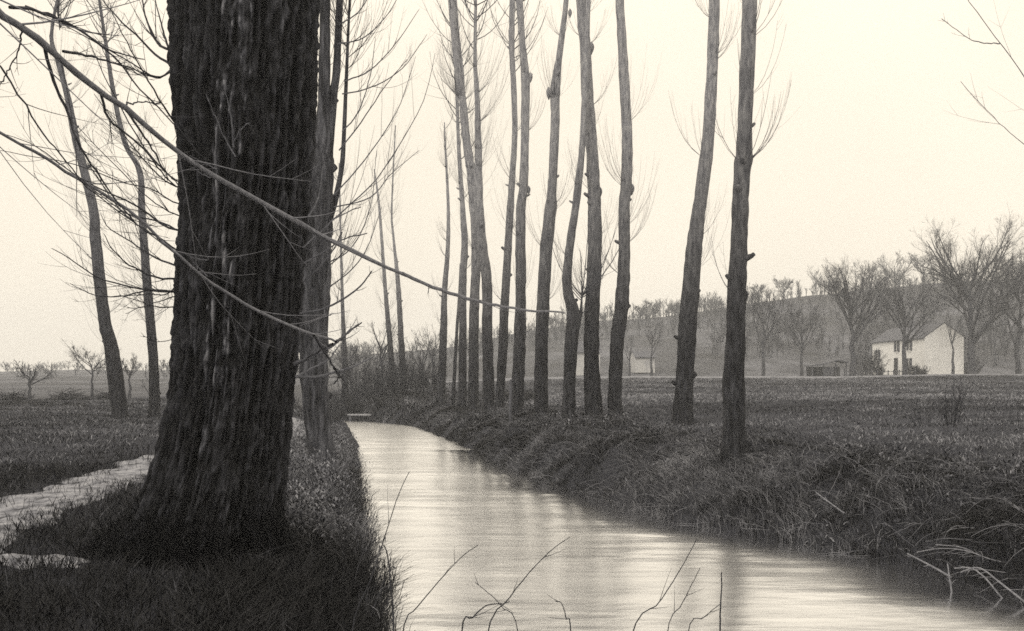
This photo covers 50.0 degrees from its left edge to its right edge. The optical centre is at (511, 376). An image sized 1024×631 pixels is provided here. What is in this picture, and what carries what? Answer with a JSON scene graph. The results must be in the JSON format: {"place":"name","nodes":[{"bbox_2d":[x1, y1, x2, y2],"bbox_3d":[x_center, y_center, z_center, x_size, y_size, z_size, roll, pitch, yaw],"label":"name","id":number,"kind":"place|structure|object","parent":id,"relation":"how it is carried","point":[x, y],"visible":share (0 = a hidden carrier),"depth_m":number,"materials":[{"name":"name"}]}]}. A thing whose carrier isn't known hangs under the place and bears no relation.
{"place":"outdoors","nodes":[
{"label":"outdoors","id":0,"kind":"place"},
{"bbox_2d":[0,553,88,569],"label":"path","id":1,"kind":"structure","parent":0,"point":[7,556],"depth_m":7.90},
{"bbox_2d":[0,417,304,551],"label":"path","id":2,"kind":"structure","parent":0,"point":[36,498],"depth_m":11.93,"materials":[{"name":"gravel"}]},
{"bbox_2d":[0,374,1023,630],"bbox_3d":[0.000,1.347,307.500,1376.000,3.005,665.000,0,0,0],"label":"ground","id":3,"kind":"structure","parent":0,"point":[614,467],"depth_m":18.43,"materials":[{"name":"plant"}]},
{"bbox_2d":[0,386,42,400],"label":"brushwood heap","id":4,"kind":"object","parent":3,"relation":"on","point":[15,396],"visible":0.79,"depth_m":62.80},
{"bbox_2d":[16,363,54,399],"bbox_3d":[-27.001,0.354,62.171,2.153,2.431,2.393,0,0,21],"label":"fruit tree","id":5,"kind":"object","parent":3,"relation":"on","point":[29,384],"visible":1,"depth_m":61.99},
{"bbox_2d":[21,384,107,399],"bbox_3d":[-25.537,1.072,63.026,4.963,1.232,2.636,0,0,0],"label":"brushwood heap","id":6,"kind":"object","parent":3,"relation":"on","point":[70,396],"visible":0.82,"depth_m":62.92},
{"bbox_2d":[61,340,120,398],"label":"fruit tree","id":7,"kind":"object","parent":3,"relation":"on","point":[82,359],"visible":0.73,"depth_m":65.95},
{"bbox_2d":[40,0,144,419],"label":"poplar","id":8,"kind":"object","parent":3,"relation":"on","point":[117,394],"visible":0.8,"depth_m":35.96,"materials":[{"name":"grey plant"}]},
{"bbox_2d":[90,387,129,399],"bbox_3d":[-23.384,1.059,63.919,2.373,1.191,2.594,0,0,35],"label":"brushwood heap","id":9,"kind":"object","parent":3,"relation":"on","point":[106,394],"visible":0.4,"depth_m":63.60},
{"bbox_2d":[84,0,174,416],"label":"poplar","id":10,"kind":"object","parent":3,"relation":"on","point":[154,398],"visible":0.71,"depth_m":37.40,"materials":[{"name":"grey plant"}]},
{"bbox_2d":[121,352,139,397],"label":"fruit tree","id":11,"kind":"object","parent":3,"relation":"on","point":[131,372],"visible":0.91,"depth_m":65.93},
{"bbox_2d":[118,442,153,461],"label":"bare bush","id":12,"kind":"object","parent":3,"relation":"on","point":[144,454],"visible":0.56,"depth_m":17.03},
{"bbox_2d":[0,397,346,548],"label":"grass","id":13,"kind":"structure","parent":3,"relation":"on","point":[98,409],"depth_m":23.78,"materials":[{"name":"plant"}]},
{"bbox_2d":[0,456,369,630],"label":"grass","id":14,"kind":"structure","parent":3,"relation":"on","point":[7,604],"depth_m":7.09,"materials":[{"name":"plant"}]},
{"bbox_2d":[72,443,298,571],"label":"root grass","id":15,"kind":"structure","parent":3,"relation":"on","point":[146,536],"depth_m":8.02,"materials":[{"name":"plant"}]},
{"bbox_2d":[0,0,382,570],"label":"poplar","id":16,"kind":"object","parent":3,"relation":"on","point":[242,79],"visible":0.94,"depth_m":8.12,"materials":[{"name":"black plant"}]},
{"bbox_2d":[146,428,408,630],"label":"tall grass","id":17,"kind":"structure","parent":3,"relation":"on","point":[294,571],"depth_m":7.35,"materials":[{"name":"plant"}]},
{"bbox_2d":[0,0,564,390],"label":"bare tree","id":18,"kind":"object","parent":3,"relation":"on","point":[48,48],"visible":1,"depth_m":5.79,"materials":[{"name":"grey plant"}]},
{"bbox_2d":[285,430,375,558],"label":"dry stalks","id":19,"kind":"object","parent":3,"relation":"on","point":[334,487],"visible":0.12,"depth_m":12.92,"materials":[{"name":"grey plant"}]},
{"bbox_2d":[330,155,359,407],"bbox_3d":[-6.458,-3.861,42.024,1.463,10.143,1.519,0,0,0],"label":"poplar","id":20,"kind":"object","parent":3,"relation":"on","point":[344,397],"visible":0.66,"depth_m":41.93,"materials":[{"name":"grey plant"}]},
{"bbox_2d":[284,415,407,598],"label":"brambles","id":21,"kind":"object","parent":3,"relation":"on","point":[294,461],"visible":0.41,"depth_m":12.16,"materials":[{"name":"grey plant"}]},
{"bbox_2d":[330,338,366,390],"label":"bare tree","id":22,"kind":"object","parent":3,"relation":"on","point":[352,357],"visible":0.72,"depth_m":71.89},
{"bbox_2d":[328,378,370,416],"bbox_3d":[-7.571,0.922,49.883,2.386,1.843,2.400,0,0,29],"label":"bare bush","id":23,"kind":"object","parent":3,"relation":"on","point":[354,402],"visible":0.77,"depth_m":49.75,"materials":[{"name":"plant"}]},
{"bbox_2d":[348,414,370,420],"bbox_3d":[-6.775,2.105,48.900,1.050,0.870,0.240,0,0,0],"label":"plank","id":24,"kind":"object","parent":3,"relation":"on","point":[351,415],"visible":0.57,"depth_m":48.78,"materials":[{"name":"grey wood"}]},
{"bbox_2d":[333,343,398,392],"bbox_3d":[-8.416,-0.465,63.871,3.962,3.123,4.083,0,0,-28],"label":"bare bush","id":25,"kind":"object","parent":3,"relation":"on","point":[377,361],"visible":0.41,"depth_m":63.92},
{"bbox_2d":[348,363,385,401],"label":"bare bush","id":26,"kind":"object","parent":3,"relation":"on","point":[364,383],"visible":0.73,"depth_m":51.74,"materials":[{"name":"plant"}]},
{"bbox_2d":[299,0,441,473],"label":"poplar","id":27,"kind":"object","parent":3,"relation":"on","point":[316,396],"visible":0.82,"depth_m":16.07,"materials":[{"name":"grey plant"}]},
{"bbox_2d":[348,354,398,394],"bbox_3d":[-6.832,-0.055,56.144,3.444,2.536,2.849,0,0,0],"label":"bare bush","id":28,"kind":"object","parent":3,"relation":"on","point":[384,373],"visible":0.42,"depth_m":55.80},
{"bbox_2d":[292,446,460,630],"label":"tall grass","id":29,"kind":"structure","parent":3,"relation":"on","point":[383,601],"depth_m":8.50,"materials":[{"name":"plant"}]},
{"bbox_2d":[352,473,408,630],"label":"sapling","id":30,"kind":"object","parent":3,"relation":"on","point":[379,552],"visible":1,"depth_m":4.60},
{"bbox_2d":[364,317,407,393],"bbox_3d":[-6.962,-1.210,62.411,2.093,4.845,2.534,0,0,39],"label":"bare tree","id":31,"kind":"object","parent":3,"relation":"on","point":[375,336],"visible":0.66,"depth_m":62.02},
{"bbox_2d":[371,169,402,392],"bbox_3d":[-6.237,-4.495,55.063,1.679,11.753,1.591,0,0,0],"label":"poplar","id":32,"kind":"object","parent":3,"relation":"on","point":[390,341],"visible":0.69,"depth_m":54.92,"materials":[{"name":"grey plant"}]},
{"bbox_2d":[362,358,419,397],"bbox_3d":[-5.895,0.070,52.864,2.496,2.224,2.755,0,0,-39],"label":"bare bush","id":33,"kind":"object","parent":3,"relation":"on","point":[389,382],"visible":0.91,"depth_m":52.64,"materials":[{"name":"plant"}]},
{"bbox_2d":[383,545,400,630],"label":"sapling","id":34,"kind":"object","parent":3,"relation":"on","point":[389,568],"visible":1,"depth_m":4.20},
{"bbox_2d":[381,118,407,393],"bbox_3d":[-5.759,-5.726,54.103,1.420,14.173,1.565,0,0,-14],"label":"poplar","id":35,"kind":"object","parent":3,"relation":"on","point":[400,334],"visible":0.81,"depth_m":53.91,"materials":[{"name":"grey plant"}]},
{"bbox_2d":[375,356,437,391],"bbox_3d":[-5.524,-0.200,59.795,3.488,2.435,2.944,0,0,14],"label":"bare bush","id":36,"kind":"object","parent":3,"relation":"on","point":[409,372],"visible":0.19,"depth_m":59.95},
{"bbox_2d":[370,340,450,394],"bbox_3d":[-4.742,-0.444,54.059,3.926,3.057,3.402,0,0,41],"label":"bare bush","id":37,"kind":"object","parent":3,"relation":"on","point":[421,377],"visible":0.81,"depth_m":53.73,"materials":[{"name":"plant"}]},
{"bbox_2d":[294,388,533,424],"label":"bank grass","id":38,"kind":"structure","parent":3,"relation":"on","point":[528,394],"depth_m":49.35,"materials":[{"name":"plant"}]},
{"bbox_2d":[404,330,447,379],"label":"bare tree","id":39,"kind":"object","parent":3,"relation":"on","point":[428,348],"visible":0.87,"depth_m":88.00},
{"bbox_2d":[407,359,450,392],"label":"bare bush","id":40,"kind":"object","parent":3,"relation":"on","point":[434,385],"visible":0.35,"depth_m":56.68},
{"bbox_2d":[414,323,449,383],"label":"bare tree","id":41,"kind":"object","parent":3,"relation":"on","point":[432,344],"visible":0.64,"depth_m":95.08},
{"bbox_2d":[403,545,477,630],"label":"sapling","id":42,"kind":"object","parent":3,"relation":"on","point":[451,566],"visible":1,"depth_m":4.00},
{"bbox_2d":[430,107,456,406],"bbox_3d":[-2.820,-4.920,45.351,1.177,12.673,1.212,0,0,0],"label":"poplar","id":43,"kind":"object","parent":3,"relation":"on","point":[441,389],"visible":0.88,"depth_m":45.25,"materials":[{"name":"grey plant"}]},
{"bbox_2d":[422,55,488,407],"bbox_3d":[-2.079,-5.444,41.714,2.266,13.856,1.996,0,0,21],"label":"poplar","id":44,"kind":"object","parent":3,"relation":"on","point":[462,381],"visible":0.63,"depth_m":41.44,"materials":[{"name":"grey plant"}]},
{"bbox_2d":[447,265,467,406],"bbox_3d":[-2.158,-1.476,43.139,0.947,5.915,0.749,0,0,18],"label":"poplar","id":45,"kind":"object","parent":3,"relation":"on","point":[454,360],"visible":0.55,"depth_m":43.05,"materials":[{"name":"grey plant"}]},
{"bbox_2d":[421,0,495,411],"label":"poplar","id":46,"kind":"object","parent":3,"relation":"on","point":[457,59],"visible":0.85,"depth_m":39.78,"materials":[{"name":"grey plant"}]},
{"bbox_2d":[437,0,519,414],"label":"poplar","id":47,"kind":"object","parent":3,"relation":"on","point":[487,340],"visible":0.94,"depth_m":34.98,"materials":[{"name":"grey plant"}]},
{"bbox_2d":[461,601,512,630],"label":"sapling","id":48,"kind":"object","parent":3,"relation":"on","point":[481,613],"visible":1,"depth_m":3.50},
{"bbox_2d":[474,574,517,630],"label":"sapling","id":49,"kind":"object","parent":3,"relation":"on","point":[498,602],"visible":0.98,"depth_m":3.60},
{"bbox_2d":[477,0,543,409],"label":"poplar","id":50,"kind":"object","parent":3,"relation":"on","point":[503,342],"visible":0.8,"depth_m":36.81,"materials":[{"name":"grey plant"}]},
{"bbox_2d":[509,379,511,421],"bbox_3d":[-0.040,0.759,30.249,0.107,1.350,0.100,0,0,0],"label":"stake","id":51,"kind":"object","parent":3,"relation":"on","point":[510,402],"visible":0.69,"depth_m":30.21,"materials":[{"name":"grey wood"}]},
{"bbox_2d":[488,0,555,414],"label":"poplar","id":52,"kind":"object","parent":3,"relation":"on","point":[519,348],"visible":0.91,"depth_m":31.98,"materials":[{"name":"grey plant"}]},
{"bbox_2d":[488,537,569,630],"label":"sapling","id":53,"kind":"object","parent":3,"relation":"on","point":[521,582],"visible":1,"depth_m":3.80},
{"bbox_2d":[519,0,579,419],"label":"poplar","id":54,"kind":"object","parent":3,"relation":"on","point":[541,399],"visible":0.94,"depth_m":29.88,"materials":[{"name":"grey plant"}]},
{"bbox_2d":[548,595,570,630],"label":"sapling","id":55,"kind":"object","parent":3,"relation":"on","point":[564,612],"visible":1,"depth_m":3.60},
{"bbox_2d":[540,0,633,422],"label":"poplar","id":56,"kind":"object","parent":3,"relation":"on","point":[573,318],"visible":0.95,"depth_m":27.96,"materials":[{"name":"grey plant"}]},
{"bbox_2d":[559,0,617,418],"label":"poplar","id":57,"kind":"object","parent":3,"relation":"on","point":[592,392],"visible":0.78,"depth_m":28.36,"materials":[{"name":"grey plant"}]},
{"bbox_2d":[597,0,660,418],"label":"poplar","id":58,"kind":"object","parent":3,"relation":"on","point":[619,323],"visible":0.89,"depth_m":28.12,"materials":[{"name":"grey plant"}]},
{"bbox_2d":[624,335,635,375],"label":"bare tree","id":59,"kind":"object","parent":3,"relation":"on","point":[629,373],"visible":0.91,"depth_m":120.97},
{"bbox_2d":[644,326,662,375],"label":"bare tree","id":60,"kind":"object","parent":3,"relation":"on","point":[651,367],"visible":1,"depth_m":121.90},
{"bbox_2d":[633,538,696,630],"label":"sapling","id":61,"kind":"object","parent":3,"relation":"on","point":[663,589],"visible":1,"depth_m":3.90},
{"bbox_2d":[329,395,1023,600],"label":"bank grass","id":62,"kind":"structure","parent":3,"relation":"on","point":[769,461],"depth_m":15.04,"materials":[{"name":"plant"}]},
{"bbox_2d":[459,406,1023,584],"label":"bramble canes","id":63,"kind":"object","parent":62,"relation":"on","point":[920,459],"visible":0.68,"depth_m":14.75,"materials":[{"name":"plant"}]},
{"bbox_2d":[667,568,699,630],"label":"sapling","id":64,"kind":"object","parent":3,"relation":"on","point":[683,600],"visible":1,"depth_m":3.90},
{"bbox_2d":[668,0,741,425],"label":"poplar","id":65,"kind":"object","parent":3,"relation":"on","point":[683,383],"visible":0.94,"depth_m":24.97,"materials":[{"name":"grey plant"}]},
{"bbox_2d":[688,604,721,630],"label":"sapling","id":66,"kind":"object","parent":3,"relation":"on","point":[704,616],"visible":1,"depth_m":3.80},
{"bbox_2d":[719,572,721,630],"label":"sapling","id":67,"kind":"object","parent":3,"relation":"on","point":[720,605],"visible":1,"depth_m":3.80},
{"bbox_2d":[703,0,791,467],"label":"poplar","id":68,"kind":"object","parent":3,"relation":"on","point":[733,440],"visible":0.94,"depth_m":16.59,"materials":[{"name":"grey plant"}]},
{"bbox_2d":[532,430,1006,557],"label":"dry grass","id":69,"kind":"structure","parent":3,"relation":"on","point":[767,483],"depth_m":13.91,"materials":[{"name":"plant"}]},
{"bbox_2d":[813,490,844,513],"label":"dead branch","id":70,"kind":"object","parent":69,"relation":"on","point":[829,502],"visible":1,"depth_m":12.75,"materials":[{"name":"grey wood"}]},
{"bbox_2d":[746,282,795,375],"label":"bare tree","id":71,"kind":"object","parent":3,"relation":"on","point":[764,304],"visible":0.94,"depth_m":125.72,"materials":[{"name":"plant"}]},
{"bbox_2d":[770,297,826,375],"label":"bare tree","id":72,"kind":"object","parent":3,"relation":"on","point":[801,332],"visible":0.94,"depth_m":135.14,"materials":[{"name":"plant"}]},
{"bbox_2d":[804,360,848,375],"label":"shed","id":73,"kind":"structure","parent":3,"relation":"on","point":[822,371],"depth_m":127.33,"materials":[{"name":"wood"}]},
{"bbox_2d":[813,254,900,375],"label":"bare tree","id":74,"kind":"object","parent":3,"relation":"on","point":[851,305],"visible":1,"depth_m":121.67,"materials":[{"name":"plant"}]},
{"bbox_2d":[846,346,891,374],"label":"garden bush","id":75,"kind":"object","parent":3,"relation":"on","point":[870,362],"visible":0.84,"depth_m":134.24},
{"bbox_2d":[872,362,886,374],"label":"garden bush","id":76,"kind":"object","parent":3,"relation":"on","point":[879,367],"visible":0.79,"depth_m":126.80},
{"bbox_2d":[843,369,916,375],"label":"fence","id":77,"kind":"object","parent":3,"relation":"on","point":[882,371],"visible":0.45,"depth_m":124.54,"materials":[{"name":"grey wood"}]},
{"bbox_2d":[901,362,917,374],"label":"garden bush","id":78,"kind":"object","parent":3,"relation":"on","point":[911,368],"visible":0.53,"depth_m":126.78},
{"bbox_2d":[871,279,957,374],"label":"bare tree","id":79,"kind":"object","parent":3,"relation":"on","point":[905,343],"visible":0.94,"depth_m":121.74,"materials":[{"name":"plant"}]},
{"bbox_2d":[870,321,965,374],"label":"house","id":80,"kind":"structure","parent":3,"relation":"on","point":[932,348],"depth_m":131.41,"materials":[{"name":"paint"}]},
{"bbox_2d":[894,358,897,374],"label":"door","id":81,"kind":"structure","parent":80,"relation":"in","point":[895,359],"depth_m":140.68,"materials":[{"name":"grey wood"}]},
{"bbox_2d":[894,341,899,352],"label":"window","id":82,"kind":"structure","parent":80,"relation":"in","point":[896,343],"depth_m":140.30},
{"bbox_2d":[906,341,911,351],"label":"window","id":83,"kind":"structure","parent":80,"relation":"in","point":[909,347],"depth_m":135.95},
{"bbox_2d":[913,365,930,374],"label":"garden bush","id":84,"kind":"object","parent":3,"relation":"on","point":[919,371],"visible":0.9,"depth_m":125.68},
{"bbox_2d":[903,400,951,426],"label":"bare bush","id":85,"kind":"object","parent":3,"relation":"on","point":[928,417],"visible":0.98,"depth_m":21.01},
{"bbox_2d":[926,377,973,425],"bbox_3d":[8.442,0.493,21.400,0.934,1.040,0.789,0,0,0],"label":"bare bush","id":86,"kind":"object","parent":3,"relation":"on","point":[956,410],"visible":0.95,"depth_m":21.42,"materials":[{"name":"plant"}]},
{"bbox_2d":[946,318,961,373],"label":"bare tree","id":87,"kind":"object","parent":3,"relation":"on","point":[952,359],"visible":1,"depth_m":121.95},
{"bbox_2d":[932,544,977,553],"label":"dead branch","id":88,"kind":"object","parent":3,"relation":"on","point":[955,546],"visible":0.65,"depth_m":11.05,"materials":[{"name":"grey wood"}]},
{"bbox_2d":[918,547,1005,562],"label":"dead branch","id":89,"kind":"object","parent":3,"relation":"on","point":[961,552],"visible":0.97,"depth_m":10.71,"materials":[{"name":"grey wood"}]},
{"bbox_2d":[908,204,1023,373],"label":"bare tree","id":90,"kind":"object","parent":3,"relation":"on","point":[963,290],"visible":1,"depth_m":123.60,"materials":[{"name":"plant"}]},
{"bbox_2d":[964,355,985,373],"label":"garden bush","id":91,"kind":"object","parent":3,"relation":"on","point":[965,369],"visible":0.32,"depth_m":132.53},
{"bbox_2d":[939,0,1023,143],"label":"bare tree","id":92,"kind":"object","parent":3,"relation":"on","point":[970,73],"visible":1,"depth_m":12.58,"materials":[{"name":"grey plant"}]},
{"bbox_2d":[960,244,1023,373],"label":"bare tree","id":93,"kind":"object","parent":3,"relation":"on","point":[1018,324],"visible":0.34,"depth_m":127.79,"materials":[{"name":"plant"}]},
{"bbox_2d":[1004,399,1023,424],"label":"bare bush","id":94,"kind":"object","parent":3,"relation":"on","point":[1011,415],"visible":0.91,"depth_m":22.00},
{"bbox_2d":[0,280,1023,408],"bbox_3d":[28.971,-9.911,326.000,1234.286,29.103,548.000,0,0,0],"label":"hill","id":95,"kind":"structure","parent":0,"point":[706,363],"depth_m":179.44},
{"bbox_2d":[0,349,350,379],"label":"hedgerow","id":96,"kind":"object","parent":95,"relation":"on","point":[6,368],"visible":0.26,"depth_m":227.98,"materials":[{"name":"plant"}]},
{"bbox_2d":[576,341,601,374],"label":"house","id":97,"kind":"structure","parent":95,"relation":"on","point":[580,362],"depth_m":146.20,"materials":[{"name":"paint"}]},
{"bbox_2d":[630,351,656,372],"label":"cottage","id":98,"kind":"structure","parent":95,"relation":"on","point":[639,361],"depth_m":147.04,"materials":[{"name":"paint"}]},
{"bbox_2d":[642,298,663,318],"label":"bare tree","id":99,"kind":"object","parent":95,"relation":"on","point":[651,302],"visible":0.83,"depth_m":249.81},
{"bbox_2d":[338,267,1023,362],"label":"woodland","id":100,"kind":"object","parent":95,"relation":"on","point":[721,306],"visible":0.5,"depth_m":213.38,"materials":[{"name":"plant"}]},
{"bbox_2d":[746,283,768,298],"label":"bare tree","id":101,"kind":"object","parent":95,"relation":"on","point":[761,290],"visible":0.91,"depth_m":249.46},
{"bbox_2d":[770,275,793,301],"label":"bare tree","id":102,"kind":"object","parent":95,"relation":"on","point":[782,282],"visible":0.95,"depth_m":249.55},
{"bbox_2d":[807,264,851,297],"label":"bare tree","id":103,"kind":"object","parent":95,"relation":"on","point":[831,275],"visible":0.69,"depth_m":247.84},
{"bbox_2d":[852,261,888,290],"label":"bare tree","id":104,"kind":"object","parent":95,"relation":"on","point":[875,267],"visible":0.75,"depth_m":245.49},
{"bbox_2d":[869,249,922,289],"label":"bare tree","id":105,"kind":"object","parent":95,"relation":"on","point":[902,274],"visible":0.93,"depth_m":245.46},
{"bbox_2d":[907,252,942,289],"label":"bare tree","id":106,"kind":"object","parent":95,"relation":"on","point":[913,263],"visible":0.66,"depth_m":244.87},
{"bbox_2d":[972,303,1023,366],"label":"bare tree","id":107,"kind":"object","parent":95,"relation":"on","point":[994,340],"visible":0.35,"depth_m":159.97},
{"bbox_2d":[993,255,1023,284],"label":"bare tree","id":108,"kind":"object","parent":95,"relation":"on","point":[1010,266],"visible":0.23,"depth_m":245.76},
{"bbox_2d":[0,0,1023,371],"label":"sky","id":109,"kind":"structure","parent":0,"point":[868,148],"materials":[{"name":"beige"}]},
{"bbox_2d":[344,421,1023,630],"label":"river","id":110,"kind":"structure","parent":0,"point":[612,565],"depth_m":11.44,"materials":[{"name":"liquid"}]},
{"bbox_2d":[906,553,948,576],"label":"dead branch","id":111,"kind":"object","parent":110,"relation":"on","point":[944,573],"visible":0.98,"depth_m":10.50,"materials":[{"name":"grey wood"}]},
{"bbox_2d":[947,563,954,591],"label":"dead branch","id":112,"kind":"object","parent":110,"relation":"on","point":[949,577],"visible":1,"depth_m":10.25,"materials":[{"name":"grey wood"}]},
{"bbox_2d":[954,566,1002,597],"bbox_3d":[4.281,1.884,10.066,0.460,0.293,0.105,0,0,35],"label":"dead branch","id":113,"kind":"object","parent":110,"relation":"on","point":[976,570],"visible":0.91,"depth_m":9.99,"materials":[{"name":"grey wood"}]},
{"bbox_2d":[961,567,1023,601],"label":"dead branch","id":114,"kind":"object","parent":110,"relation":"on","point":[1010,590],"visible":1,"depth_m":9.73,"materials":[{"name":"grey wood"}]},
{"bbox_2d":[430,374,1023,383],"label":"road","id":115,"kind":"structure","parent":0,"point":[605,377],"depth_m":112.95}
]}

